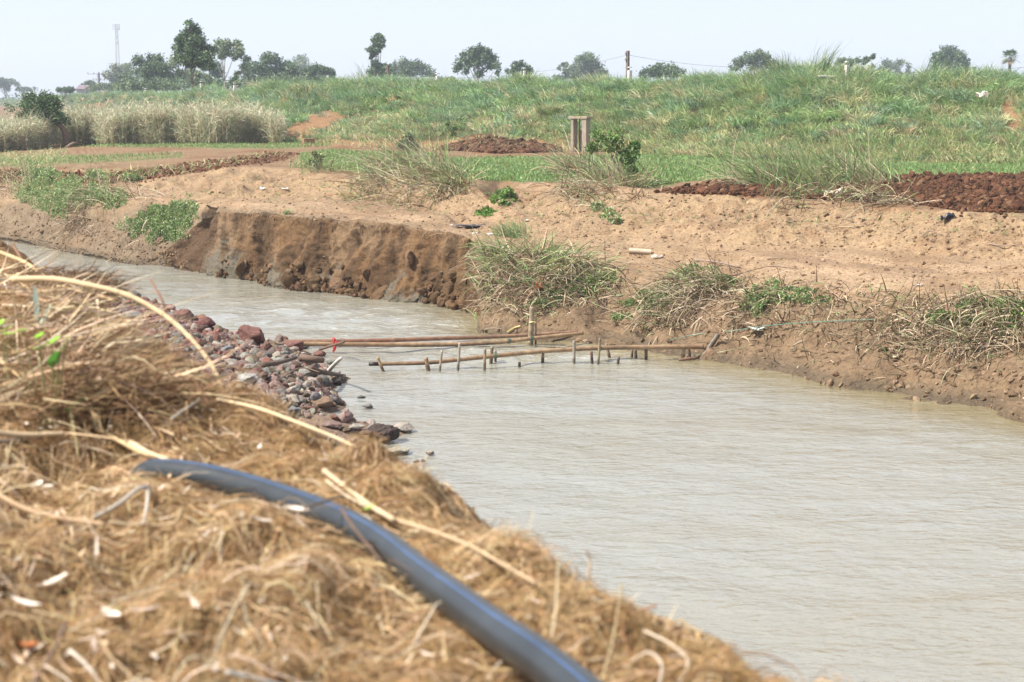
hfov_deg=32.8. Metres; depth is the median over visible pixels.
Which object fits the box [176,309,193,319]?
stone
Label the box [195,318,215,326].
stone
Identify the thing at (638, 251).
drain pipe
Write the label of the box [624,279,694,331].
dead stick
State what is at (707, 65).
overhead wire
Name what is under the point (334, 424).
stone
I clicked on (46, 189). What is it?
leafy thicket
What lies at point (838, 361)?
soil crumbs
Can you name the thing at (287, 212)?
reed clump
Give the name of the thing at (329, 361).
stone
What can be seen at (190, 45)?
slender tree
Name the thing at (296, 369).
driftwood
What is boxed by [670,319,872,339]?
thin rope
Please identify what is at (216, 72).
dark tree
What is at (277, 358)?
stone
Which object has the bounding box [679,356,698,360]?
driftwood
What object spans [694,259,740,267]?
dead stick
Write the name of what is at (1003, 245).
dead stick
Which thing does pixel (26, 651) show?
dry leaf
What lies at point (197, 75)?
yellow green shrub
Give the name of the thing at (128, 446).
dry stalk
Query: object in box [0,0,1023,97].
sky
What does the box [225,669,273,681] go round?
dry stalk
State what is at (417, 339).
bamboo pole
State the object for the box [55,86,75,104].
broad tree
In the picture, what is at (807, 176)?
reed clump
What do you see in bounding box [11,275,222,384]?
dry stalk
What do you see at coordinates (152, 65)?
broad tree
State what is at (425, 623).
dry stalk
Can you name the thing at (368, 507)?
green sprout
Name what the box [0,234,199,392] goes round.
dead brush
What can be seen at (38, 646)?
dry leaf
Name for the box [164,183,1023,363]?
twig litter
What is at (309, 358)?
driftwood
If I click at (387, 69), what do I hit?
utility pole
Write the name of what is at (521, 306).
root mat
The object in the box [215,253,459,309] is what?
fallen soil
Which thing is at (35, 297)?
green sprout
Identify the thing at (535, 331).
bamboo stake
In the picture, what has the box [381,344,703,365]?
bamboo pole
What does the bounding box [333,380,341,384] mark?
stone
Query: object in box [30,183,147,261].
reed clump
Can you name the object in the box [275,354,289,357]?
stone
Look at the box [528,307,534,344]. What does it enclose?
bamboo stake
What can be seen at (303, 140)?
wooden crate
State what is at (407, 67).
broad tree
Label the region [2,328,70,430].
green sprout
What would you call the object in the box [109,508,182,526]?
dry stalk
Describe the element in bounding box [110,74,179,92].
scrub bush
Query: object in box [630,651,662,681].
dry stalk
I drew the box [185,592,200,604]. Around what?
dry leaf
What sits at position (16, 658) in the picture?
dry leaf
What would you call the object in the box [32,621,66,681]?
dry stalk
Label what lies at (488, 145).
dug soil
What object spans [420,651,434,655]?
dry leaf
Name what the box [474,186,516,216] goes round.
creeping vine
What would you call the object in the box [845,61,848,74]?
marker post
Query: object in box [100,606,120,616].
dry leaf
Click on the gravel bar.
(337, 431)
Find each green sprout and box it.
[0,319,11,406]
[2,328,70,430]
[33,285,50,336]
[64,398,83,437]
[363,504,374,516]
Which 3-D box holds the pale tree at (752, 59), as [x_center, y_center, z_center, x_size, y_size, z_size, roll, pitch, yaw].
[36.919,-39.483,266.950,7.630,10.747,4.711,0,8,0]
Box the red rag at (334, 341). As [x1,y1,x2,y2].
[332,337,337,351]
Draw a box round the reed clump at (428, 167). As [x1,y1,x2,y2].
[294,121,517,210]
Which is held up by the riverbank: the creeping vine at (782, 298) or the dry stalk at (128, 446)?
the creeping vine at (782, 298)
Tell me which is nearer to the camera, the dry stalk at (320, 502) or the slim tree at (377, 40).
the dry stalk at (320, 502)
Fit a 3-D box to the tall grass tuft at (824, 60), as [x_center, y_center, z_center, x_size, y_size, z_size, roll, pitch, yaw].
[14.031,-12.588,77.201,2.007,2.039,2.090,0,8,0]
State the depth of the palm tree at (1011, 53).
236.59 m
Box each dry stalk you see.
[0,250,112,300]
[0,364,64,389]
[0,376,49,402]
[0,429,64,437]
[0,436,56,443]
[0,493,105,525]
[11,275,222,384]
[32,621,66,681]
[68,648,100,681]
[77,419,157,458]
[93,484,149,519]
[104,358,174,435]
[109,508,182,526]
[128,440,169,458]
[141,487,149,525]
[149,278,168,354]
[171,398,201,419]
[216,398,354,445]
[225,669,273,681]
[303,495,344,509]
[322,468,395,522]
[325,479,393,522]
[340,508,381,561]
[395,518,536,584]
[412,601,442,644]
[585,549,591,584]
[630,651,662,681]
[642,604,656,609]
[643,630,688,681]
[740,651,802,681]
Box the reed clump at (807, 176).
[687,126,966,226]
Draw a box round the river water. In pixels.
[1,240,1023,681]
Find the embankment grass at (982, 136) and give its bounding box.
[0,53,1023,163]
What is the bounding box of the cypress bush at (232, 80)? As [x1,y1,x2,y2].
[227,76,242,86]
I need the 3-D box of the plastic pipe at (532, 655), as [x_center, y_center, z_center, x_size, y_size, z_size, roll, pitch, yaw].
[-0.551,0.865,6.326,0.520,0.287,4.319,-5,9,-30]
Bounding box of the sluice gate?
[569,93,591,151]
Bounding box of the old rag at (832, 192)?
[824,186,842,195]
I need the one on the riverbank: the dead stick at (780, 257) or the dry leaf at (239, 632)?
the dead stick at (780, 257)
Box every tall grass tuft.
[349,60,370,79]
[760,51,796,79]
[807,39,847,73]
[917,54,959,71]
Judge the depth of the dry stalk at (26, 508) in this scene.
7.11 m
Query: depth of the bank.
8.52 m
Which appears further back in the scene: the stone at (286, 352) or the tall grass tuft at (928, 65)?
the tall grass tuft at (928, 65)
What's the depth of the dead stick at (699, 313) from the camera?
34.31 m
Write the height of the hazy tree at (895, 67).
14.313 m
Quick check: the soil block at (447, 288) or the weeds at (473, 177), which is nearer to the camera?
the soil block at (447, 288)
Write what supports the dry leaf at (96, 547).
on the straw mat at (332, 649)
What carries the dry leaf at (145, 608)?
on the straw mat at (332, 649)
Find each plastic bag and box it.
[940,212,954,219]
[976,91,988,97]
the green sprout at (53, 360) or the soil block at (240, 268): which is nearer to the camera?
the green sprout at (53, 360)
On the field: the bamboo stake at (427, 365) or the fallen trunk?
the fallen trunk
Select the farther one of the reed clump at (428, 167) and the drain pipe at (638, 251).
the reed clump at (428, 167)
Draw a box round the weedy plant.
[307,150,324,169]
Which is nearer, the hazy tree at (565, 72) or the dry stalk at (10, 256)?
the dry stalk at (10, 256)
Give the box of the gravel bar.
[100,300,404,452]
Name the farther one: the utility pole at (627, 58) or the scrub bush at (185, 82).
the scrub bush at (185, 82)
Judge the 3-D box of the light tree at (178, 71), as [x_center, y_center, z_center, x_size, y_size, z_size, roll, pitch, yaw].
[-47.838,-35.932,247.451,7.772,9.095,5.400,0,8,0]
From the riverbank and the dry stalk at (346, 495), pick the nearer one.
the dry stalk at (346, 495)
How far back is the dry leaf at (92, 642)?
5.47 m
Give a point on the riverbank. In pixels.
(216, 237)
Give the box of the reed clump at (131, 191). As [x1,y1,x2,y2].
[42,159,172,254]
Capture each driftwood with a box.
[260,356,297,366]
[278,367,319,379]
[299,354,324,362]
[308,365,345,375]
[318,341,344,350]
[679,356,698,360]
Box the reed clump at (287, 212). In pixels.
[279,207,293,214]
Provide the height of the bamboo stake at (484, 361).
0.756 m
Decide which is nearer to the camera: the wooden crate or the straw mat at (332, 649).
the straw mat at (332, 649)
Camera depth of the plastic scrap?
33.19 m
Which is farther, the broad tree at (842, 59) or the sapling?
the broad tree at (842, 59)
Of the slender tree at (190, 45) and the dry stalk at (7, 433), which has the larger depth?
the slender tree at (190, 45)
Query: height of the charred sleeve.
0.076 m
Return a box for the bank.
[0,241,743,681]
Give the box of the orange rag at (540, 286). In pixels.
[534,280,542,289]
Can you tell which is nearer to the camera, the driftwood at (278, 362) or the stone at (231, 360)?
the driftwood at (278, 362)
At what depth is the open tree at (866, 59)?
256.76 m
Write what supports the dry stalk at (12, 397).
on the straw mat at (332, 649)
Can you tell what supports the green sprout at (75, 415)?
on the bank
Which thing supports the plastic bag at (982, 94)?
on the embankment
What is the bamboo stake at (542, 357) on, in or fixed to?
in the river water
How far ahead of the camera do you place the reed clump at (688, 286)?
35.17 m
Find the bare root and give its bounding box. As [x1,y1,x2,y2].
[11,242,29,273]
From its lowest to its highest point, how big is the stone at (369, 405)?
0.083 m
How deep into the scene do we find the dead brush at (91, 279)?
12.26 m
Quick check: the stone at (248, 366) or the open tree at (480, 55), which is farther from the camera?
the open tree at (480, 55)
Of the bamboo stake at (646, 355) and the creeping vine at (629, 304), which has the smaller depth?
the bamboo stake at (646, 355)
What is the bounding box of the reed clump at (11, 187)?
[0,157,41,206]
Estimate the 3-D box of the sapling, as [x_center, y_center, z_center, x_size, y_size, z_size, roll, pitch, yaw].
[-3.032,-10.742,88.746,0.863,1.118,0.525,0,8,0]
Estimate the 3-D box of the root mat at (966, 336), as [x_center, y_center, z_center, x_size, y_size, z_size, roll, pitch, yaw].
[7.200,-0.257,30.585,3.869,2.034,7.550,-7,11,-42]
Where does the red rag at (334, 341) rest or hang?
attached to the bamboo pole at (400, 344)
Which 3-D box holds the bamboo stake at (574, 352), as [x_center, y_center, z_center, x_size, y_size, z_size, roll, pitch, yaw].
[1.149,0.392,32.366,0.073,0.809,0.067,0,8,0]
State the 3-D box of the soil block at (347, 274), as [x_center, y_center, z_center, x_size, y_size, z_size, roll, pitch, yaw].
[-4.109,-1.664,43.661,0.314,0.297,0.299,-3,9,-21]
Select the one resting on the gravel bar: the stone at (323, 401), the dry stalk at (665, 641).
the stone at (323, 401)
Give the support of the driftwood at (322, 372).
on the gravel bar
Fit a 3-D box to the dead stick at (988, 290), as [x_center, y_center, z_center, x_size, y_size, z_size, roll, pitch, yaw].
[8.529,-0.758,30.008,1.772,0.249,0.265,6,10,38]
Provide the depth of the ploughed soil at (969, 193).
44.14 m
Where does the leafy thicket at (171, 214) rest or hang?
on the riverbank
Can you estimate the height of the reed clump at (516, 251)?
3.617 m
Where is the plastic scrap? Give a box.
[748,326,765,329]
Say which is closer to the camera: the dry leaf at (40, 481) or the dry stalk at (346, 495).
the dry stalk at (346, 495)
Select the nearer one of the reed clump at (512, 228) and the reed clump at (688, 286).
the reed clump at (688, 286)
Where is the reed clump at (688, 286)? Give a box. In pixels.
[592,240,791,344]
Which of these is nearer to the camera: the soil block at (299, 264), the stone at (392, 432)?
the stone at (392, 432)
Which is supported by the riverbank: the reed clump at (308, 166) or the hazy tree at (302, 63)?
the reed clump at (308, 166)
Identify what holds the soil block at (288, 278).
on the riverbank
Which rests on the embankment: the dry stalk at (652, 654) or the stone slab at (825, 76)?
the stone slab at (825, 76)
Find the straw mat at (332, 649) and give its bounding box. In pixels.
[0,243,881,681]
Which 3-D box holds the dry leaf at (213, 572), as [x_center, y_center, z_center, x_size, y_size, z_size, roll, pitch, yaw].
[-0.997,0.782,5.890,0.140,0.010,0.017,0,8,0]
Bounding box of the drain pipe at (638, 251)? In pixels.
[629,248,650,253]
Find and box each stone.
[122,310,144,319]
[123,290,140,299]
[143,329,162,344]
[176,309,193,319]
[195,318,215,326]
[216,344,226,348]
[220,345,233,350]
[223,359,237,363]
[233,359,251,368]
[236,373,261,385]
[237,324,264,343]
[243,364,256,368]
[271,356,285,360]
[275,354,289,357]
[281,350,290,354]
[283,340,303,349]
[285,394,304,403]
[288,406,300,415]
[298,366,317,376]
[306,396,333,407]
[313,350,325,355]
[321,421,341,428]
[326,358,335,364]
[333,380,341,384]
[348,423,364,429]
[357,429,371,434]
[362,403,372,408]
[367,423,399,442]
[388,446,409,453]
[393,422,413,431]
[426,450,433,454]
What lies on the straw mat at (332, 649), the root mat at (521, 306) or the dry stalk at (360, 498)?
the dry stalk at (360, 498)
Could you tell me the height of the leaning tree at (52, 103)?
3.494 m
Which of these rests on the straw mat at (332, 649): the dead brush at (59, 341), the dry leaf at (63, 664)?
the dry leaf at (63, 664)
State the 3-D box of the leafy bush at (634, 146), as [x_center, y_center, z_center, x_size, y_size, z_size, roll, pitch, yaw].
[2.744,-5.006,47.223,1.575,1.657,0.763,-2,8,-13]
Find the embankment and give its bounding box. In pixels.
[0,86,1023,163]
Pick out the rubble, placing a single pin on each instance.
(319, 385)
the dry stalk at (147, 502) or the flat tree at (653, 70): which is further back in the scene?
the flat tree at (653, 70)
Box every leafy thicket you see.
[11,157,130,218]
[115,192,198,243]
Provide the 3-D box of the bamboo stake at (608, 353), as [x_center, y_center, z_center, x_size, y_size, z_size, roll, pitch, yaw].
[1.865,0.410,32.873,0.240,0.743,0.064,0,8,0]
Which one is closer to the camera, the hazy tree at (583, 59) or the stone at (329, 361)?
the stone at (329, 361)
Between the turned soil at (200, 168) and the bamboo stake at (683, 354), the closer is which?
the bamboo stake at (683, 354)
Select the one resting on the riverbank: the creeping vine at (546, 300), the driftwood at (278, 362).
the creeping vine at (546, 300)
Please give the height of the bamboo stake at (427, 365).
0.647 m
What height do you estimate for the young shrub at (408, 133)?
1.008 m
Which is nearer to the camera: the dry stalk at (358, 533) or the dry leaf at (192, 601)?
the dry leaf at (192, 601)
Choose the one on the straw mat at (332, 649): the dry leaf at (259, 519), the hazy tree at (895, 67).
the dry leaf at (259, 519)
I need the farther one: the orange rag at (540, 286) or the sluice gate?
the sluice gate
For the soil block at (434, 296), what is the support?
on the riverbank
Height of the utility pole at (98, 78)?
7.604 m
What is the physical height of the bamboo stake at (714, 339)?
0.918 m
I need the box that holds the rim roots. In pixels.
[217,212,467,243]
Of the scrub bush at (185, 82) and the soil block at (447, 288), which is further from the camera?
the scrub bush at (185, 82)
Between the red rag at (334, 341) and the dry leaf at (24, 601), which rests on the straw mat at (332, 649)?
the dry leaf at (24, 601)
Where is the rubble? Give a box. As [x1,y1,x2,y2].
[97,296,393,448]
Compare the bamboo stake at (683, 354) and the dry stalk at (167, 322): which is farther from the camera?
the bamboo stake at (683, 354)
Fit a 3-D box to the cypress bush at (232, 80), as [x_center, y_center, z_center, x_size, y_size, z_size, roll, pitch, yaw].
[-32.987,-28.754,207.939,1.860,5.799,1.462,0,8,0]
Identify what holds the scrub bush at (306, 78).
on the ground
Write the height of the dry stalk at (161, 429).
0.184 m
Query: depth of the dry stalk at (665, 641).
5.51 m
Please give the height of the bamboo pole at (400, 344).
0.230 m
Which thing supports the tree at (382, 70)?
on the ground
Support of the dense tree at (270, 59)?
on the ground
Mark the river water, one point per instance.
(807, 528)
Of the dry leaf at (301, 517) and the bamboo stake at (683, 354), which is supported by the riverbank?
the bamboo stake at (683, 354)
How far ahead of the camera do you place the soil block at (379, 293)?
42.65 m
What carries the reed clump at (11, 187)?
on the riverbank
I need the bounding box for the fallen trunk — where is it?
[65,142,85,147]
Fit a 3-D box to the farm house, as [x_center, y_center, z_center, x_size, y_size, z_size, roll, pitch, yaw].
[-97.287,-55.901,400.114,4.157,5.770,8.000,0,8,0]
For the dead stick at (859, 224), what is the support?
on the riverbank
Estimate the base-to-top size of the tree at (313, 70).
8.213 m
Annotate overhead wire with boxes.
[630,55,790,67]
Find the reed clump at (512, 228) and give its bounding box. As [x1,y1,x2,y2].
[486,220,531,236]
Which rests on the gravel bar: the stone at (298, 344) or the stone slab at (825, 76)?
the stone at (298, 344)
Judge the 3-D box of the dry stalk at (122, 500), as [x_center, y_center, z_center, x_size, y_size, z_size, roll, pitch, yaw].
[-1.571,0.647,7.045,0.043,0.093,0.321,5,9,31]
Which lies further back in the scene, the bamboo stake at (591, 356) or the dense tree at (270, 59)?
the dense tree at (270, 59)
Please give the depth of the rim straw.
7.89 m
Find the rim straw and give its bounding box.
[0,238,698,636]
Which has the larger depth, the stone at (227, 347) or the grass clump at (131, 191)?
the grass clump at (131, 191)
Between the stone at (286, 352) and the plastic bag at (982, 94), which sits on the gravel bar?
the stone at (286, 352)
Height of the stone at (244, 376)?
0.201 m
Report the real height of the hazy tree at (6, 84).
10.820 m
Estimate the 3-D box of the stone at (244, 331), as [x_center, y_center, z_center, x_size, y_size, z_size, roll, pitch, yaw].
[-4.909,-0.110,32.699,0.515,0.403,0.434,0,8,0]
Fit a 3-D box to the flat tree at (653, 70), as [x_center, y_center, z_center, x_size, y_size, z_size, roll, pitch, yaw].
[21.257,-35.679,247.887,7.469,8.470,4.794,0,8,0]
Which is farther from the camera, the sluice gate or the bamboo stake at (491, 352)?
the sluice gate
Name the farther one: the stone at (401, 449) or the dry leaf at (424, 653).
the stone at (401, 449)
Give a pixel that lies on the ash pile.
(466, 225)
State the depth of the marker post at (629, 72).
87.67 m
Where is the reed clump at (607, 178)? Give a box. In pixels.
[511,117,673,209]
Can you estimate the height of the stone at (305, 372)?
0.241 m
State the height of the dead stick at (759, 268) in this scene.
0.253 m
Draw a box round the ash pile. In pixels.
[455,223,485,226]
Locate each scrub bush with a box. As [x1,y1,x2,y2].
[84,80,133,92]
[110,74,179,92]
[169,75,227,90]
[228,70,300,90]
[277,72,325,83]
[314,76,340,81]
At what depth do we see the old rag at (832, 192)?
41.69 m
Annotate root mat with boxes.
[459,238,656,332]
[690,266,902,347]
[768,273,1023,382]
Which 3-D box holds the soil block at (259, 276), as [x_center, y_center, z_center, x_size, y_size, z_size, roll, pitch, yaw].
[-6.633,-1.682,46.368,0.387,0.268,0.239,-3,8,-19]
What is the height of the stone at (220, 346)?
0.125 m
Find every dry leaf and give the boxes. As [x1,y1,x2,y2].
[10,596,40,605]
[11,653,23,663]
[18,641,38,646]
[24,646,28,656]
[29,642,44,651]
[30,480,42,487]
[35,572,66,586]
[57,657,72,673]
[78,630,106,639]
[91,637,96,651]
[94,537,97,560]
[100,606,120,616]
[130,604,160,609]
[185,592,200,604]
[190,598,199,607]
[197,571,230,573]
[233,627,251,638]
[250,515,271,520]
[283,505,308,511]
[295,510,309,522]
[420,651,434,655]
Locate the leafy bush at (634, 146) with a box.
[584,126,641,184]
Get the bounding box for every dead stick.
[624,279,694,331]
[653,297,739,340]
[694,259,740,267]
[723,266,797,279]
[766,257,794,258]
[839,210,878,226]
[957,289,1023,300]
[988,243,1021,245]
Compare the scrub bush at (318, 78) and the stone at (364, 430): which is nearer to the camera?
the stone at (364, 430)
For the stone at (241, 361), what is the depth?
28.99 m
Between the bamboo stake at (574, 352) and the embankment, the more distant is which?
the embankment
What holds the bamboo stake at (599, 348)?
in the river water
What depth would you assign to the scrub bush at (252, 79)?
197.80 m
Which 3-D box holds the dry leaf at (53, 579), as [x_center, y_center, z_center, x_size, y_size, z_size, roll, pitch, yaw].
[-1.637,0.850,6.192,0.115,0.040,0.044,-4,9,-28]
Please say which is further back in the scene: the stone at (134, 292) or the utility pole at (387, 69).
the utility pole at (387, 69)
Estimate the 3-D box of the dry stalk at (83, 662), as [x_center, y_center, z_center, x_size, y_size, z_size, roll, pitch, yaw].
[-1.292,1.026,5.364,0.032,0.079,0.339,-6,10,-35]
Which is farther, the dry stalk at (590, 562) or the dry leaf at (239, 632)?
the dry stalk at (590, 562)
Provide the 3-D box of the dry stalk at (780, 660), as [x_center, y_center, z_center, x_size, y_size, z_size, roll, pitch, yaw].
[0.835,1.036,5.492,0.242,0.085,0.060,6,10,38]
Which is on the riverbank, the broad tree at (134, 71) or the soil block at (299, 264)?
the soil block at (299, 264)
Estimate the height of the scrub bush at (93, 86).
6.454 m
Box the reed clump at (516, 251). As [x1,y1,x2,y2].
[443,216,647,326]
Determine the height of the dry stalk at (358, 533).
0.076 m
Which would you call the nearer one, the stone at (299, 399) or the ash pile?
the stone at (299, 399)
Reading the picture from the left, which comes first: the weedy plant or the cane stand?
the cane stand
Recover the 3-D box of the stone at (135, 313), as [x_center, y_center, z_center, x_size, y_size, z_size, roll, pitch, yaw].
[-7.642,-0.498,34.920,0.564,0.221,0.405,3,8,20]
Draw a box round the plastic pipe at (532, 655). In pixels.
[121,458,601,681]
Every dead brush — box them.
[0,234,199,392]
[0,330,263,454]
[1,254,165,312]
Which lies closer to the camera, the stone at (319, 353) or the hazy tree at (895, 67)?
the stone at (319, 353)
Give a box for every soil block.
[234,260,245,275]
[256,273,264,279]
[280,271,297,284]
[295,261,304,268]
[305,276,321,290]
[329,277,342,289]
[342,269,351,279]
[362,267,369,280]
[372,285,388,299]
[405,251,413,266]
[429,291,440,302]
[442,280,453,294]
[447,268,456,278]
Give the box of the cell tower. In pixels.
[112,24,119,73]
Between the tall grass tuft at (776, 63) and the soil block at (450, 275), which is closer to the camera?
the soil block at (450, 275)
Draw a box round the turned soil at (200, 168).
[0,151,299,203]
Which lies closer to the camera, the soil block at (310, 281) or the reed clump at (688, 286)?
the reed clump at (688, 286)
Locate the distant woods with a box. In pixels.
[0,91,109,99]
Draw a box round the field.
[0,106,1023,212]
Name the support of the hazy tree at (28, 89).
on the ground
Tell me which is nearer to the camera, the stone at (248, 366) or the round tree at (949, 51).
the stone at (248, 366)
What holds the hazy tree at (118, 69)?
on the ground
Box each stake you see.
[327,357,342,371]
[376,357,384,371]
[424,357,430,370]
[439,350,442,370]
[457,343,460,369]
[483,348,485,369]
[489,346,493,363]
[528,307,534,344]
[534,321,536,343]
[541,353,544,362]
[572,340,575,363]
[590,351,593,363]
[597,338,600,363]
[605,343,610,357]
[644,350,647,359]
[681,349,685,357]
[698,333,720,359]
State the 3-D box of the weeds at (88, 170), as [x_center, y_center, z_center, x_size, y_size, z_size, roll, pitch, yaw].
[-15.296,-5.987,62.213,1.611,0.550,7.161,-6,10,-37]
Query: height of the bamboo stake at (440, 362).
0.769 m
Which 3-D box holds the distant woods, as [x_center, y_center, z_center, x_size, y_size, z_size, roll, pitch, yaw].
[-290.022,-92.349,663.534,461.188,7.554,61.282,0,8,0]
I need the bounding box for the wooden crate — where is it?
[301,138,314,143]
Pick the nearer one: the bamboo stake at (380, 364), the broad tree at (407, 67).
the bamboo stake at (380, 364)
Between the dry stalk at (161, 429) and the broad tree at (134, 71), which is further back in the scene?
the broad tree at (134, 71)
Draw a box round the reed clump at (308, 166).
[288,146,356,179]
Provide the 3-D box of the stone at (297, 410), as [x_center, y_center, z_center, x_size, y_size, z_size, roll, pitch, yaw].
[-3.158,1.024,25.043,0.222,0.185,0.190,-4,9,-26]
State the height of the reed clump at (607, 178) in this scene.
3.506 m
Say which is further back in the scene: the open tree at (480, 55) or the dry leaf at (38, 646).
the open tree at (480, 55)
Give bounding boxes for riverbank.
[0,165,1023,422]
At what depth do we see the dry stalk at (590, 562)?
6.38 m
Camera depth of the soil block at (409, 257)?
42.26 m
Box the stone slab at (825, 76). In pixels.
[818,75,834,79]
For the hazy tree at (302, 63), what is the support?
on the ground
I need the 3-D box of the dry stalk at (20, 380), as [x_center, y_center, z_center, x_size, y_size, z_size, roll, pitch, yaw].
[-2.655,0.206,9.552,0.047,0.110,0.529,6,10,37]
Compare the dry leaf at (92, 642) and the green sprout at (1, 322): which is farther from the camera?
the green sprout at (1, 322)
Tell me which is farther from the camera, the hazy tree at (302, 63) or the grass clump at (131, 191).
the hazy tree at (302, 63)
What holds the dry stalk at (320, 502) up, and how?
on the plastic pipe at (532, 655)
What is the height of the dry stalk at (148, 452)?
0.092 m
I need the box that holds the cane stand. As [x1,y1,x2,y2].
[0,92,293,151]
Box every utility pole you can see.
[87,72,108,90]
[385,65,388,77]
[625,51,629,76]
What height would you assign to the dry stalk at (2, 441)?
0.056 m
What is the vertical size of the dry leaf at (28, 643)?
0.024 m
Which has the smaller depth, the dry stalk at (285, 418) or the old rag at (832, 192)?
the dry stalk at (285, 418)
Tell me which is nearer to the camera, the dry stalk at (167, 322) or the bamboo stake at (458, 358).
the dry stalk at (167, 322)
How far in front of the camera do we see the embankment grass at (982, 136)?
77.96 m
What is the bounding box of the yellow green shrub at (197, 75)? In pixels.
[190,71,212,88]
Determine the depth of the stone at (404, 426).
25.71 m
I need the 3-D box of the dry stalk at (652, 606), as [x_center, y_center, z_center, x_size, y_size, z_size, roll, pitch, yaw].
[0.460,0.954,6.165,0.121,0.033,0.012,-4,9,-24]
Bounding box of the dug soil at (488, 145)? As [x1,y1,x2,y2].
[437,135,562,153]
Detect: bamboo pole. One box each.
[275,331,583,346]
[284,330,577,341]
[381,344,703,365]
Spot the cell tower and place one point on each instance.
(117, 29)
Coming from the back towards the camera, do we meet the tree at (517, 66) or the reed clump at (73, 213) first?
the tree at (517, 66)
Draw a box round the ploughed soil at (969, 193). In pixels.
[652,171,1023,218]
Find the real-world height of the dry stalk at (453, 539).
0.064 m
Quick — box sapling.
[444,119,460,139]
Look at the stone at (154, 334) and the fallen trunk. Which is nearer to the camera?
the stone at (154, 334)
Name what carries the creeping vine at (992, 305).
on the root mat at (966, 336)
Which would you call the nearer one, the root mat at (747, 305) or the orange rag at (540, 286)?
the root mat at (747, 305)
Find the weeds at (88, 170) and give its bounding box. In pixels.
[43,167,142,181]
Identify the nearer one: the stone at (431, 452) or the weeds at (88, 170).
the stone at (431, 452)
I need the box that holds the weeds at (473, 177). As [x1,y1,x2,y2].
[434,168,489,184]
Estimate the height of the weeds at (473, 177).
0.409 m
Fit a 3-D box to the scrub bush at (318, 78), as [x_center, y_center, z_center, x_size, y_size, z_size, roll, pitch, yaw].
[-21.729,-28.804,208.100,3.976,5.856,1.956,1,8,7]
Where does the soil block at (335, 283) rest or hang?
on the riverbank
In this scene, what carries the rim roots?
on the riverbank
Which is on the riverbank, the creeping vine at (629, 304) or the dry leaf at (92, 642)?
the creeping vine at (629, 304)
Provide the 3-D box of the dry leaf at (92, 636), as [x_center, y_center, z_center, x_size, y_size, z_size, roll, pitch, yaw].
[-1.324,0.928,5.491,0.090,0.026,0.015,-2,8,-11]
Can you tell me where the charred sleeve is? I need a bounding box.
[369,362,378,365]
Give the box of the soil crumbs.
[0,175,1023,418]
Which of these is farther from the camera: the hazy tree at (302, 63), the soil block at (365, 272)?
the hazy tree at (302, 63)
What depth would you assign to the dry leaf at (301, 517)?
6.77 m
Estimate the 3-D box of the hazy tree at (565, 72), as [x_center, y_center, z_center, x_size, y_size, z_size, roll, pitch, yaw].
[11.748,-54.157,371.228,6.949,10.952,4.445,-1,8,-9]
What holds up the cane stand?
on the field
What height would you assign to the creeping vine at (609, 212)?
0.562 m
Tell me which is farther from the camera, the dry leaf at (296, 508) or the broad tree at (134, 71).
the broad tree at (134, 71)
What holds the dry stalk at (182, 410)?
on the straw mat at (332, 649)
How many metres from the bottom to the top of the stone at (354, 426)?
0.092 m
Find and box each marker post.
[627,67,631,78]
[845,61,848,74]
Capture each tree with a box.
[0,77,21,98]
[3,89,71,146]
[14,86,30,97]
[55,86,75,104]
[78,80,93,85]
[101,61,139,86]
[116,67,147,91]
[122,52,178,91]
[155,56,200,90]
[170,18,216,87]
[197,59,231,89]
[211,37,253,89]
[238,61,266,81]
[244,51,302,81]
[291,53,326,80]
[300,62,336,79]
[364,33,385,76]
[366,62,392,77]
[390,56,436,77]
[451,42,501,81]
[504,60,534,78]
[552,61,578,80]
[569,51,608,78]
[636,60,686,81]
[728,48,776,72]
[833,56,855,66]
[853,53,875,68]
[878,56,916,76]
[930,45,971,71]
[1000,49,1018,70]
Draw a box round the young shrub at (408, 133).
[397,131,420,149]
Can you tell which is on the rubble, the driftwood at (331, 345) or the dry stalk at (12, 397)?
the driftwood at (331, 345)
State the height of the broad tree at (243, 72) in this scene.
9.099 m
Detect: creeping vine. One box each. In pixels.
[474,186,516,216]
[525,266,619,307]
[588,200,630,224]
[610,259,742,320]
[731,277,834,317]
[921,296,1023,331]
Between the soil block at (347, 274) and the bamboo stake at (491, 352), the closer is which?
the bamboo stake at (491, 352)
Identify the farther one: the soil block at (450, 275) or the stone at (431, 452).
the soil block at (450, 275)
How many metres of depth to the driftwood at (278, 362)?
28.45 m
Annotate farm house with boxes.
[75,85,97,93]

